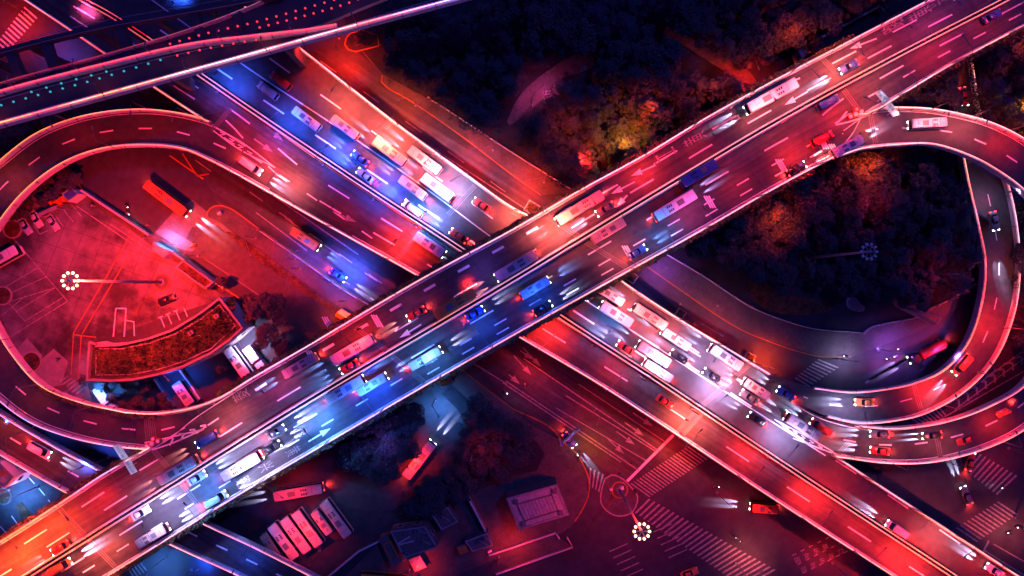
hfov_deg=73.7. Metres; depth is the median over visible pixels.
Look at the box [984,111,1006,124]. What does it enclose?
cedar tree
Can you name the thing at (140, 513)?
car
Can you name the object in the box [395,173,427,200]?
minibus
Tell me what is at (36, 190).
broadleaf tree
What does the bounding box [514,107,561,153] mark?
cedar tree
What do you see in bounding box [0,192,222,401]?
plaza
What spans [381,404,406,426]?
broadleaf tree
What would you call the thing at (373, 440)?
broadleaf tree
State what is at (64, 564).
van
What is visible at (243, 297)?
broadleaf tree
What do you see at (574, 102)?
cedar tree
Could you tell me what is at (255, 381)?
street lamp
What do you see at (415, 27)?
cedar tree
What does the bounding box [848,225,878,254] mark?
broadleaf tree
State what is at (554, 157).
cedar tree
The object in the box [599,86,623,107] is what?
cedar tree
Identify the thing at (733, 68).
park path
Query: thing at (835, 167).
broadleaf tree
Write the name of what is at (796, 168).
car
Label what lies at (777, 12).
broadleaf tree
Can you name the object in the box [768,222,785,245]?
broadleaf tree
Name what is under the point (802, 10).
broadleaf tree
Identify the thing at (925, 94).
cedar tree
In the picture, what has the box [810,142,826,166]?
street lamp
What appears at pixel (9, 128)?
broadleaf tree
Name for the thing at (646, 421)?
road markings
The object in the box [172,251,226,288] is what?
plaza wall
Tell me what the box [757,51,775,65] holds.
broadleaf tree
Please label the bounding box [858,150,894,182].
broadleaf tree
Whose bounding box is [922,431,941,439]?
car
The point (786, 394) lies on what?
car
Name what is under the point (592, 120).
cedar tree
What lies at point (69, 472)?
street lamp
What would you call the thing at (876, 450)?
car
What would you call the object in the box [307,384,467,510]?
road
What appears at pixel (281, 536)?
bus
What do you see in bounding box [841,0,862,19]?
broadleaf tree
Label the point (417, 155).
bus
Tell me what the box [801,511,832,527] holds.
street lamp
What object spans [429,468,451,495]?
cedar tree
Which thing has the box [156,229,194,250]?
bus bay
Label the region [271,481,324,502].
bus
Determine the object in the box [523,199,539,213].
box planter
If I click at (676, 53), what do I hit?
broadleaf tree
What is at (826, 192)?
broadleaf tree
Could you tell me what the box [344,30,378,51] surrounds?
pavement
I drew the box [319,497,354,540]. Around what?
bus
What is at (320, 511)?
windows
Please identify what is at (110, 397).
broadleaf tree
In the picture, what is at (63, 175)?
broadleaf tree
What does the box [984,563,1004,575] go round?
car
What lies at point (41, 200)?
broadleaf tree
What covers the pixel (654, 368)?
minibus
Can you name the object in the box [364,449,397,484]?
broadleaf tree
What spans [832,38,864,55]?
street lamp
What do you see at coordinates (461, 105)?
cedar tree
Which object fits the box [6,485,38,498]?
street lamp
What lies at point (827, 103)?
van
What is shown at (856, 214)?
cedar tree
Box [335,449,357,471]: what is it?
broadleaf tree
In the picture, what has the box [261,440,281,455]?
car
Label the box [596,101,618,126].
cedar tree
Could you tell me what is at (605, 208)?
car
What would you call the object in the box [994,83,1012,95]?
cedar tree
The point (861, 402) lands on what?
car
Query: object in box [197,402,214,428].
street lamp
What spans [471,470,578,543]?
service yard
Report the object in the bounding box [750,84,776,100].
street lamp
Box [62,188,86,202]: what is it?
entrance booth
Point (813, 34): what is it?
broadleaf tree
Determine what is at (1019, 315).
broadleaf tree
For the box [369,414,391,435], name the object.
broadleaf tree
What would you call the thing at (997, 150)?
loop ramp
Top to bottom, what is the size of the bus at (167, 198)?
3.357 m
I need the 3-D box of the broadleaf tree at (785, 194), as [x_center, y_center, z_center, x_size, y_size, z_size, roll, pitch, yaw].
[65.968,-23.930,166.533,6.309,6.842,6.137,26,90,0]
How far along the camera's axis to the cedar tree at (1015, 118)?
161.08 m
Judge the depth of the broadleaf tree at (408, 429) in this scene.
162.20 m
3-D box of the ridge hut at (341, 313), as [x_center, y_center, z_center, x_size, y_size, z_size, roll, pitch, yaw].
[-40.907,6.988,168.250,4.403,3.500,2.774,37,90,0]
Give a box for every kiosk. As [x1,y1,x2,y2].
[152,242,173,258]
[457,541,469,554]
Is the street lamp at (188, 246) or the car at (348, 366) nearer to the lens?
the car at (348, 366)
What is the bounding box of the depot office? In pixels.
[390,519,438,557]
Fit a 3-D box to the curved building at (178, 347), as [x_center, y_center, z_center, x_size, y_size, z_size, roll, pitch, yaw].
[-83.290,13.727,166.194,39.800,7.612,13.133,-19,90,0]
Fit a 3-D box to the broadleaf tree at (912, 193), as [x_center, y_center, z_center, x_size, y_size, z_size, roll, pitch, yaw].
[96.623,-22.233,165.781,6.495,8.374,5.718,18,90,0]
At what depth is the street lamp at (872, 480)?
156.61 m
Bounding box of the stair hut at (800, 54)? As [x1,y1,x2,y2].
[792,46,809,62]
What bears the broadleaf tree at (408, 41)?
on the lawn at (693, 61)
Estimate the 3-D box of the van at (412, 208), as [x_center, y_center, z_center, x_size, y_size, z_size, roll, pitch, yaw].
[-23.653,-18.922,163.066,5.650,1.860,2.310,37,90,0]
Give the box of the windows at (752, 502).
[750,502,776,510]
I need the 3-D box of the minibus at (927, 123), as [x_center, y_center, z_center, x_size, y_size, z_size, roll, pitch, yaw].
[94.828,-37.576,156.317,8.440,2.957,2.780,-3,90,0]
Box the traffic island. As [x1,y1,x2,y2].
[600,474,637,516]
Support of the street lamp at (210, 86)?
on the expressway at (303, 182)
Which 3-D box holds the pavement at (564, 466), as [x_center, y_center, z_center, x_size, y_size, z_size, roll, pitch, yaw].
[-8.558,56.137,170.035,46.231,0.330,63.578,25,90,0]
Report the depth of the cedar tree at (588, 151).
166.19 m
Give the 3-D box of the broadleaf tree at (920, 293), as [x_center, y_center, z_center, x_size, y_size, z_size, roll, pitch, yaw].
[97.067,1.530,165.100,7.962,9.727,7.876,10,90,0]
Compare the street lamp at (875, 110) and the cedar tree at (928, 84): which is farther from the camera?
the cedar tree at (928, 84)
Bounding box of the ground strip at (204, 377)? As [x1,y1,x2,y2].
[90,332,276,410]
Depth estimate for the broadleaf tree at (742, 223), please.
161.75 m
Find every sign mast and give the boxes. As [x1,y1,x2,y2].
[113,444,138,474]
[559,427,579,446]
[870,87,898,116]
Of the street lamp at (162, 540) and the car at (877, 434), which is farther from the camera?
the car at (877, 434)
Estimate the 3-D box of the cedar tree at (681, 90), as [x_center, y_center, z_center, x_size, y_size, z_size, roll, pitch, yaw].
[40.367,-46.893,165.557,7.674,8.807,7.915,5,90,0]
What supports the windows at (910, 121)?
in the minibus at (927, 123)
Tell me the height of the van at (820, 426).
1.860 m
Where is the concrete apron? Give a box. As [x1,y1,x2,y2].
[157,200,275,306]
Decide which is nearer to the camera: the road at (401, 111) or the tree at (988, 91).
the tree at (988, 91)
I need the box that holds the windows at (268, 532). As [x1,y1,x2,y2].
[264,531,281,552]
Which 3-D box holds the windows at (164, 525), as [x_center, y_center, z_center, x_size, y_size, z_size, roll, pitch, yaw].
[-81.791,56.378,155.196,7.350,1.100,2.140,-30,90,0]
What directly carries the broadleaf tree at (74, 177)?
on the ground at (596, 532)
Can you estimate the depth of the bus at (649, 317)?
160.90 m
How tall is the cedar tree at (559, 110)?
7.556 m
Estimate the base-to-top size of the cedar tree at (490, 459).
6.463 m
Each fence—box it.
[256,229,367,304]
[427,96,569,188]
[667,255,861,332]
[861,283,977,333]
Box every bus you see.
[0,243,25,267]
[143,180,191,218]
[154,454,201,486]
[172,379,198,406]
[220,449,264,481]
[223,345,253,377]
[267,519,301,560]
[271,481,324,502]
[280,513,314,555]
[291,507,325,549]
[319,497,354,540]
[324,373,366,404]
[327,334,375,367]
[360,570,406,575]
[372,134,408,167]
[402,438,437,479]
[404,143,442,176]
[413,231,447,259]
[418,170,454,202]
[430,288,476,321]
[491,250,537,281]
[552,190,604,227]
[597,298,633,327]
[629,302,667,330]
[634,338,671,367]
[651,187,699,221]
[678,157,720,188]
[706,342,743,370]
[742,78,798,115]
[782,411,821,441]
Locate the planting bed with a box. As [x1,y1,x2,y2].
[16,502,31,521]
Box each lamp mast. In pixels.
[61,272,169,290]
[611,481,650,539]
[799,243,877,265]
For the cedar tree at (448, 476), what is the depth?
165.30 m
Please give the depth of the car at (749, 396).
163.05 m
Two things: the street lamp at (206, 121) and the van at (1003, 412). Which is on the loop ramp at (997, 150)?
the van at (1003, 412)
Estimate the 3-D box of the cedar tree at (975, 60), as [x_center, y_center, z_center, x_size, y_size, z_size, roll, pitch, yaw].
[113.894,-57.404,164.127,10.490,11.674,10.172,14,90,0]
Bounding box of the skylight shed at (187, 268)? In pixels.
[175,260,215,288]
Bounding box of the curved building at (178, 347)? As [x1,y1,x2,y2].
[86,296,254,381]
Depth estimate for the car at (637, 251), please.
156.05 m
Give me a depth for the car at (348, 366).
156.05 m
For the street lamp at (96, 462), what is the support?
on the ground at (596, 532)
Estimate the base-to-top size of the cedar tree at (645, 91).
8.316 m
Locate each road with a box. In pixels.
[0,408,319,575]
[180,225,340,334]
[194,154,399,301]
[304,46,542,207]
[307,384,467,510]
[477,338,694,495]
[770,58,1020,424]
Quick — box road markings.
[0,7,1023,575]
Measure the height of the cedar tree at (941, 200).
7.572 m
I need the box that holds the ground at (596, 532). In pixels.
[0,0,1023,575]
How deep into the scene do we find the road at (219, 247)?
169.98 m
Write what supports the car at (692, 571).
on the ground at (596, 532)
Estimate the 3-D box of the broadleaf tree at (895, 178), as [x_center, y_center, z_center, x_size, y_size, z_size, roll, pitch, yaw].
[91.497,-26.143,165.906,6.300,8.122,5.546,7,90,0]
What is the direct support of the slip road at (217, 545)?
on the ground at (596, 532)
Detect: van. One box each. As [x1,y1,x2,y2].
[26,441,51,457]
[46,557,72,575]
[195,430,218,448]
[203,490,227,508]
[239,156,262,175]
[256,81,279,100]
[269,71,292,90]
[402,199,423,218]
[809,130,833,147]
[809,418,832,435]
[815,94,839,111]
[884,520,909,538]
[951,353,973,375]
[995,408,1011,417]
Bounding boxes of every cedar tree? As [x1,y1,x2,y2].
[76,374,89,388]
[124,382,137,395]
[214,358,229,373]
[377,0,407,35]
[381,54,408,86]
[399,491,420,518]
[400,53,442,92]
[401,0,442,31]
[405,23,425,40]
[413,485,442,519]
[421,6,460,35]
[428,81,452,110]
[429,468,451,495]
[438,459,457,486]
[443,91,474,122]
[444,476,471,507]
[446,66,483,101]
[448,435,477,466]
[455,50,492,90]
[456,423,478,448]
[458,96,506,140]
[461,402,481,427]
[463,413,503,443]
[466,436,494,460]
[470,83,508,120]
[478,409,512,438]
[479,51,511,85]
[483,453,502,471]
[484,26,515,58]
[487,433,513,456]
[493,73,520,99]
[496,433,528,470]
[500,424,514,444]
[502,50,529,86]
[507,414,538,445]
[514,3,539,34]
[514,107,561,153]
[518,126,551,155]
[528,48,552,68]
[533,144,567,182]
[536,0,553,7]
[544,77,573,106]
[544,105,567,128]
[545,133,567,154]
[546,117,559,141]
[551,149,599,187]
[552,0,587,6]
[557,131,588,161]
[559,110,583,134]
[562,87,592,122]
[573,80,606,113]
[578,108,607,134]
[579,0,603,6]
[581,123,606,147]
[582,157,599,178]
[584,147,599,163]
[592,56,625,89]
[595,131,641,169]
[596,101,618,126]
[596,136,616,159]
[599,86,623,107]
[606,113,629,139]
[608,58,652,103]
[617,93,638,117]
[622,93,673,132]
[625,112,650,134]
[625,134,641,153]
[626,84,653,104]
[632,128,658,148]
[643,78,674,102]
[649,8,669,27]
[654,106,678,130]
[666,78,689,106]
[672,95,703,124]
[681,69,708,103]
[696,76,722,104]
[713,32,736,63]
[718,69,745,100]
[737,0,763,12]
[757,0,777,17]
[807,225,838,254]
[810,209,837,232]
[810,264,835,290]
[828,202,869,234]
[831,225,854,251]
[852,256,879,283]
[864,204,893,225]
[884,267,915,280]
[900,234,937,263]
[906,88,932,106]
[910,260,940,288]
[912,252,947,275]
[917,85,948,108]
[921,79,936,90]
[924,191,949,211]
[935,262,974,302]
[939,202,973,227]
[950,216,976,248]
[953,238,983,275]
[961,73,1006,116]
[966,44,1004,68]
[968,48,1009,86]
[972,88,1016,124]
[976,65,1008,81]
[983,99,1023,133]
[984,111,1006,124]
[992,65,1023,97]
[994,42,1021,67]
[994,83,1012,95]
[996,49,1023,83]
[1000,88,1023,114]
[1003,36,1016,49]
[1006,122,1023,135]
[1009,33,1023,51]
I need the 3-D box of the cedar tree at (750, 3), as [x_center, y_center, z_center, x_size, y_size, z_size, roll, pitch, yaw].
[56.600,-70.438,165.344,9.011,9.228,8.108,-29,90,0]
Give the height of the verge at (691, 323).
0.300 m
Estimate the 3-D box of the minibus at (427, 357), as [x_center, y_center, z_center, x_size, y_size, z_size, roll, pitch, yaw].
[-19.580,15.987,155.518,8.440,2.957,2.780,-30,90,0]
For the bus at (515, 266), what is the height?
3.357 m
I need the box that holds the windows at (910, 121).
[909,120,942,129]
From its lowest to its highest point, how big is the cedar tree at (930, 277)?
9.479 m
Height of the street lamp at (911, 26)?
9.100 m
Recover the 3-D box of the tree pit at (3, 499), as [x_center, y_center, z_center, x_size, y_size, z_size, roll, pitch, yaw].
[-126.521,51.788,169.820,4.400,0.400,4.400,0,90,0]
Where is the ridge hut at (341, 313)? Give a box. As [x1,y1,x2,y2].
[335,308,350,318]
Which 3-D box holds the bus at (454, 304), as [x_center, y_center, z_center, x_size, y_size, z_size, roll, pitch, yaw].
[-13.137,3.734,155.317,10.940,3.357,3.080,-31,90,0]
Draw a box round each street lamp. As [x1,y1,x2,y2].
[3,0,26,13]
[5,430,25,454]
[5,520,30,548]
[6,383,37,405]
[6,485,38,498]
[55,490,77,520]
[58,465,86,487]
[69,406,92,427]
[80,457,109,466]
[91,126,115,148]
[109,460,131,489]
[140,523,176,544]
[183,502,214,519]
[184,233,198,256]
[197,111,219,125]
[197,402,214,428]
[203,71,218,91]
[229,149,243,178]
[239,466,266,486]
[251,369,264,393]
[264,111,277,133]
[690,394,728,415]
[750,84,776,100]
[755,173,768,197]
[767,444,799,464]
[789,62,820,77]
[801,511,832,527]
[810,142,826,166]
[831,448,857,462]
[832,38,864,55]
[854,547,886,562]
[860,475,879,493]
[864,97,884,116]
[880,12,912,27]
[898,67,917,95]
[911,507,929,529]
[931,102,949,115]
[949,34,972,63]
[955,534,975,557]
[972,109,990,123]
[977,362,999,376]
[1004,324,1023,329]
[1004,431,1021,447]
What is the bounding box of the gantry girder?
[0,0,278,83]
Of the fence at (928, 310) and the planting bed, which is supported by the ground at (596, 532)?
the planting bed
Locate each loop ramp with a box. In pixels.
[0,108,269,449]
[792,106,1023,464]
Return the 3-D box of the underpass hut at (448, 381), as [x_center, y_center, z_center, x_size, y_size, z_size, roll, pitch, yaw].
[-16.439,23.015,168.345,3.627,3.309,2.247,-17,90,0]
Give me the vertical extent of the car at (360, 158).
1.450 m
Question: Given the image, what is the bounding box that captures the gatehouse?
[379,531,403,566]
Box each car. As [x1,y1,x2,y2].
[17,217,32,235]
[28,209,43,228]
[44,213,60,231]
[50,539,70,555]
[130,505,150,521]
[157,293,176,305]
[186,470,206,485]
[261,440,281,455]
[265,424,285,439]
[329,268,346,282]
[339,358,359,374]
[351,150,369,166]
[356,167,374,183]
[406,306,426,321]
[449,228,467,243]
[465,305,484,321]
[472,197,490,212]
[532,300,552,315]
[562,431,576,447]
[595,201,615,216]
[616,340,635,355]
[627,244,646,260]
[655,393,674,409]
[669,349,688,364]
[679,567,698,575]
[702,367,721,382]
[739,389,759,404]
[747,411,766,427]
[776,386,795,401]
[786,161,806,176]
[838,59,859,74]
[854,398,873,406]
[869,430,889,438]
[869,446,889,454]
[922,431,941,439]
[956,436,972,445]
[958,86,968,105]
[959,485,972,504]
[963,453,975,470]
[981,8,1002,23]
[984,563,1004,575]
[987,211,999,230]
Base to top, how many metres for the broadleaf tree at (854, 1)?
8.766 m
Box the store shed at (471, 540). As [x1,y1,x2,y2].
[465,528,492,551]
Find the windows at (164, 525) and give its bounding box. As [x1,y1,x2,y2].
[138,524,168,538]
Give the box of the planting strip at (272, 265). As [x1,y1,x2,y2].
[226,232,338,313]
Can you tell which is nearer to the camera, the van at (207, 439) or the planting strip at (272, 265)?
the van at (207, 439)
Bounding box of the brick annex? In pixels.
[431,503,458,529]
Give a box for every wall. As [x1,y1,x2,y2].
[80,189,152,235]
[153,378,175,406]
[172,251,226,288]
[178,369,202,399]
[327,539,379,575]
[468,496,492,542]
[489,532,559,555]
[496,536,572,575]
[807,5,884,46]
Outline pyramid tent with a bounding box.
[408,553,427,571]
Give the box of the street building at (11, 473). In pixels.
[0,457,30,487]
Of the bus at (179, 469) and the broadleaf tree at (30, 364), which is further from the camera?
the broadleaf tree at (30, 364)
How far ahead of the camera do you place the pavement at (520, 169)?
169.87 m
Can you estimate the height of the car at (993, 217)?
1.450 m
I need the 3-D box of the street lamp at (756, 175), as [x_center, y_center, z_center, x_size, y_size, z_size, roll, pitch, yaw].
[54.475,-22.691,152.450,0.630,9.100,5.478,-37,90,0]
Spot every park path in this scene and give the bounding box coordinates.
[507,54,593,124]
[663,27,755,83]
[748,280,831,314]
[846,297,864,311]
[893,298,917,310]
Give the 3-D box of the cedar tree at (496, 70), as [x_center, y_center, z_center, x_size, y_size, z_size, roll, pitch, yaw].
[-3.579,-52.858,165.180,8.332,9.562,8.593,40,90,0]
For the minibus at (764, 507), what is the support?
on the ground at (596, 532)
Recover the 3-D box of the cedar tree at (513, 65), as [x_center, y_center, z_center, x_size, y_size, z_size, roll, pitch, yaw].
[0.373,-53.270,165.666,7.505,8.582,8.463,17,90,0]
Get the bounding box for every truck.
[92,385,118,406]
[242,345,267,368]
[906,339,947,364]
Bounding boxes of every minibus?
[134,522,170,548]
[260,531,283,554]
[279,352,319,380]
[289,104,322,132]
[290,227,321,252]
[311,507,335,536]
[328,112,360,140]
[356,370,390,395]
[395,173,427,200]
[408,344,444,370]
[519,274,552,299]
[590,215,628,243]
[599,288,624,306]
[640,357,673,382]
[658,328,691,350]
[740,376,770,399]
[749,501,778,513]
[828,133,865,158]
[907,117,946,130]
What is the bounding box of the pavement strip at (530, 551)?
[490,534,572,567]
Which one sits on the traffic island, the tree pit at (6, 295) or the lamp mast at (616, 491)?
the lamp mast at (616, 491)
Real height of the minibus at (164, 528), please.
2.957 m
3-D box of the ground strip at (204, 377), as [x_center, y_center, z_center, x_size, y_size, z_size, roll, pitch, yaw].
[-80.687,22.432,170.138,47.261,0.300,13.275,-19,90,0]
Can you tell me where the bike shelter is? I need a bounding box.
[37,205,63,216]
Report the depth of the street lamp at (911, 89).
149.29 m
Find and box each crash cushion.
[144,436,161,447]
[846,107,863,119]
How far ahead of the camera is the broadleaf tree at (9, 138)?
165.51 m
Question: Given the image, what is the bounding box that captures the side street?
[0,456,63,535]
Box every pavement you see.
[47,183,224,292]
[207,206,367,313]
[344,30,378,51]
[346,371,587,575]
[362,51,568,194]
[649,255,972,356]
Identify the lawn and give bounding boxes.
[339,409,417,471]
[344,0,921,189]
[391,385,543,518]
[669,88,976,331]
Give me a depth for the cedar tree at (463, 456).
164.49 m
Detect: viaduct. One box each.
[0,0,386,94]
[0,0,469,128]
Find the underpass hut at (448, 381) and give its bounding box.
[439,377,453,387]
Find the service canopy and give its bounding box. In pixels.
[506,477,568,529]
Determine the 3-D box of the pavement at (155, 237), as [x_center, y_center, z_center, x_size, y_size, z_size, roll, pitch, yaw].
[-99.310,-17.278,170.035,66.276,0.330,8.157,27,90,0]
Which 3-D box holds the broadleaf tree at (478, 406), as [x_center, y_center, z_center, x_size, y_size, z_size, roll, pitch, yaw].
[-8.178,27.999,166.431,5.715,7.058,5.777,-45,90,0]
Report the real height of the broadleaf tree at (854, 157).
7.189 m
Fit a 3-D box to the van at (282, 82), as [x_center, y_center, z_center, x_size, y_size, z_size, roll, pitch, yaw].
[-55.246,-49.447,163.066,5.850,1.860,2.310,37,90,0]
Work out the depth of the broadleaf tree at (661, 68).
161.62 m
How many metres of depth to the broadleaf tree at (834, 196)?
163.19 m
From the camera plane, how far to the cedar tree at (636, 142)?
164.37 m
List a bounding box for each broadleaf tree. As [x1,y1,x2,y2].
[0,126,12,135]
[0,143,9,156]
[1,131,20,145]
[10,210,20,220]
[12,124,24,139]
[18,205,33,218]
[20,121,30,127]
[22,197,35,205]
[23,126,37,138]
[27,361,34,368]
[31,117,48,129]
[32,185,44,194]
[37,196,47,207]
[41,176,54,190]
[45,187,59,201]
[48,111,69,124]
[53,180,64,191]
[56,168,69,181]
[64,181,78,190]
[68,172,83,185]
[93,381,107,392]
[105,392,118,403]
[108,382,118,389]
[118,399,128,408]
[128,395,144,410]
[138,380,152,393]
[143,397,156,410]
[156,391,167,400]
[162,401,172,409]
[215,276,227,286]
[239,293,254,307]
[243,294,271,321]
[252,322,279,351]
[258,291,287,319]
[270,332,295,356]
[272,311,289,326]
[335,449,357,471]
[338,437,374,470]
[344,426,370,444]
[351,454,373,476]
[354,30,370,47]
[359,424,372,434]
[363,435,379,451]
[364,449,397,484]
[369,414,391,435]
[375,460,402,479]
[376,439,397,462]
[377,429,400,443]
[379,426,421,467]
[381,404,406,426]
[383,25,422,67]
[390,408,407,432]
[394,417,419,442]
[404,402,426,426]
[412,475,445,504]
[436,53,457,73]
[467,391,492,418]
[470,458,491,479]
[489,460,510,481]
[512,438,535,461]
[536,90,566,117]
[643,58,674,91]
[661,36,689,72]
[675,7,713,48]
[682,234,714,258]
[692,0,709,8]
[705,237,729,263]
[706,224,722,236]
[718,226,741,253]
[721,211,754,243]
[721,244,749,270]
[728,41,755,68]
[738,21,773,58]
[739,216,768,237]
[739,239,769,270]
[740,5,763,30]
[746,208,754,217]
[746,264,768,284]
[747,195,774,217]
[752,231,774,248]
[754,192,791,228]
[756,245,787,280]
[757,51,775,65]
[764,5,786,26]
[766,42,790,57]
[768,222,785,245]
[769,13,806,50]
[774,243,788,258]
[775,189,792,202]
[776,223,809,254]
[782,200,795,213]
[783,207,812,235]
[785,168,821,200]
[790,192,832,235]
[792,3,811,25]
[796,0,818,9]
[798,25,818,48]
[801,1,843,49]
[805,186,834,213]
[809,168,828,191]
[811,0,832,25]
[824,157,850,180]
[824,173,847,191]
[831,191,845,212]
[834,177,877,220]
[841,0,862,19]
[843,150,867,168]
[843,162,874,196]
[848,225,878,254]
[850,0,859,5]
[855,175,887,205]
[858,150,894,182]
[861,0,885,8]
[864,198,884,217]
[868,187,911,225]
[881,147,903,170]
[883,167,904,189]
[891,98,907,105]
[896,150,942,191]
[898,277,934,310]
[903,182,927,205]
[905,90,920,105]
[924,187,938,201]
[926,167,957,196]
[931,66,962,87]
[933,76,958,93]
[934,149,958,173]
[936,88,964,109]
[945,179,969,205]
[1007,252,1023,281]
[1007,328,1023,352]
[1009,241,1023,262]
[1013,308,1023,322]
[1014,273,1023,291]
[1015,290,1023,309]
[1016,201,1023,223]
[1019,225,1023,238]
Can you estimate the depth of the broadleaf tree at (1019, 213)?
165.41 m
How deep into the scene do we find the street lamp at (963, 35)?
149.91 m
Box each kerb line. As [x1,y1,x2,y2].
[174,247,239,299]
[206,205,364,301]
[381,76,540,195]
[463,370,511,408]
[512,408,589,521]
[647,266,850,357]
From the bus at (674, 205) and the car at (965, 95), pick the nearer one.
the bus at (674, 205)
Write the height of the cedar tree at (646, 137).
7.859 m
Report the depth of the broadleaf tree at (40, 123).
165.94 m
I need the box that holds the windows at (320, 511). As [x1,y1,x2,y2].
[313,508,333,529]
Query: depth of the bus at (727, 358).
160.90 m
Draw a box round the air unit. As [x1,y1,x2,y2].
[187,330,199,335]
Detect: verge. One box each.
[636,277,676,313]
[683,317,741,355]
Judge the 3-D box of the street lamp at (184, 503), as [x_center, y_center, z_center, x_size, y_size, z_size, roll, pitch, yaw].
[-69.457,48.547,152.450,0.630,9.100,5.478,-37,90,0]
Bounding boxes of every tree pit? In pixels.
[0,286,12,304]
[0,488,12,504]
[2,220,21,238]
[22,351,41,371]
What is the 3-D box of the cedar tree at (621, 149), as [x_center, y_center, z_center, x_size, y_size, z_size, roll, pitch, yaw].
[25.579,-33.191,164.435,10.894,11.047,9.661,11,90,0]
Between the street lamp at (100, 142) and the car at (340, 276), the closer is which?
the street lamp at (100, 142)
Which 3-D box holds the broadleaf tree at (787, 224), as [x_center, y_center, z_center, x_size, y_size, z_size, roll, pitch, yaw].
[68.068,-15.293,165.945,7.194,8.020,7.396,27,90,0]
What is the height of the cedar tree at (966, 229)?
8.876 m
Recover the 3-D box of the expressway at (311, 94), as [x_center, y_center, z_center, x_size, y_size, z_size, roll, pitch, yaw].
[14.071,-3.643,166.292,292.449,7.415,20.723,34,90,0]
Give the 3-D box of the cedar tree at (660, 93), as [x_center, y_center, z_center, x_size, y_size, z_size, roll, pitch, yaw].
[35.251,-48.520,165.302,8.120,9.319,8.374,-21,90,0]
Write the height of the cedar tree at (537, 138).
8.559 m
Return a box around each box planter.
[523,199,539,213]
[625,273,638,283]
[674,308,686,318]
[744,351,755,361]
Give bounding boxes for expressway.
[23,0,957,575]
[91,0,1018,575]
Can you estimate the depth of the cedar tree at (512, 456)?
163.86 m
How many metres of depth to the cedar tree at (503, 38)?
163.67 m
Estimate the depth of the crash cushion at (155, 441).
156.05 m
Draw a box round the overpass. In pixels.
[0,0,1023,575]
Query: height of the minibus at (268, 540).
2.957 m
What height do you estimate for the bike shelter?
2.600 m
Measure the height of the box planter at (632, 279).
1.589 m
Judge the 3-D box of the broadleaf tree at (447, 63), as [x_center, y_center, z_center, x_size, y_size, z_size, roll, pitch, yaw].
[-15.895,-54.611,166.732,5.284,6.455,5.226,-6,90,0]
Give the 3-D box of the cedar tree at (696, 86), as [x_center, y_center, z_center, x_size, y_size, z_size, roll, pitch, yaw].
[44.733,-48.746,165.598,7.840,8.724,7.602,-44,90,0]
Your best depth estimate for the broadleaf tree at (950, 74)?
161.53 m
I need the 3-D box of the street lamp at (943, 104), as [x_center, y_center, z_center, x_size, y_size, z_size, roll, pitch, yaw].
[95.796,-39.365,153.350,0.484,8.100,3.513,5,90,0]
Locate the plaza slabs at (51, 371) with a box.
[17,338,67,393]

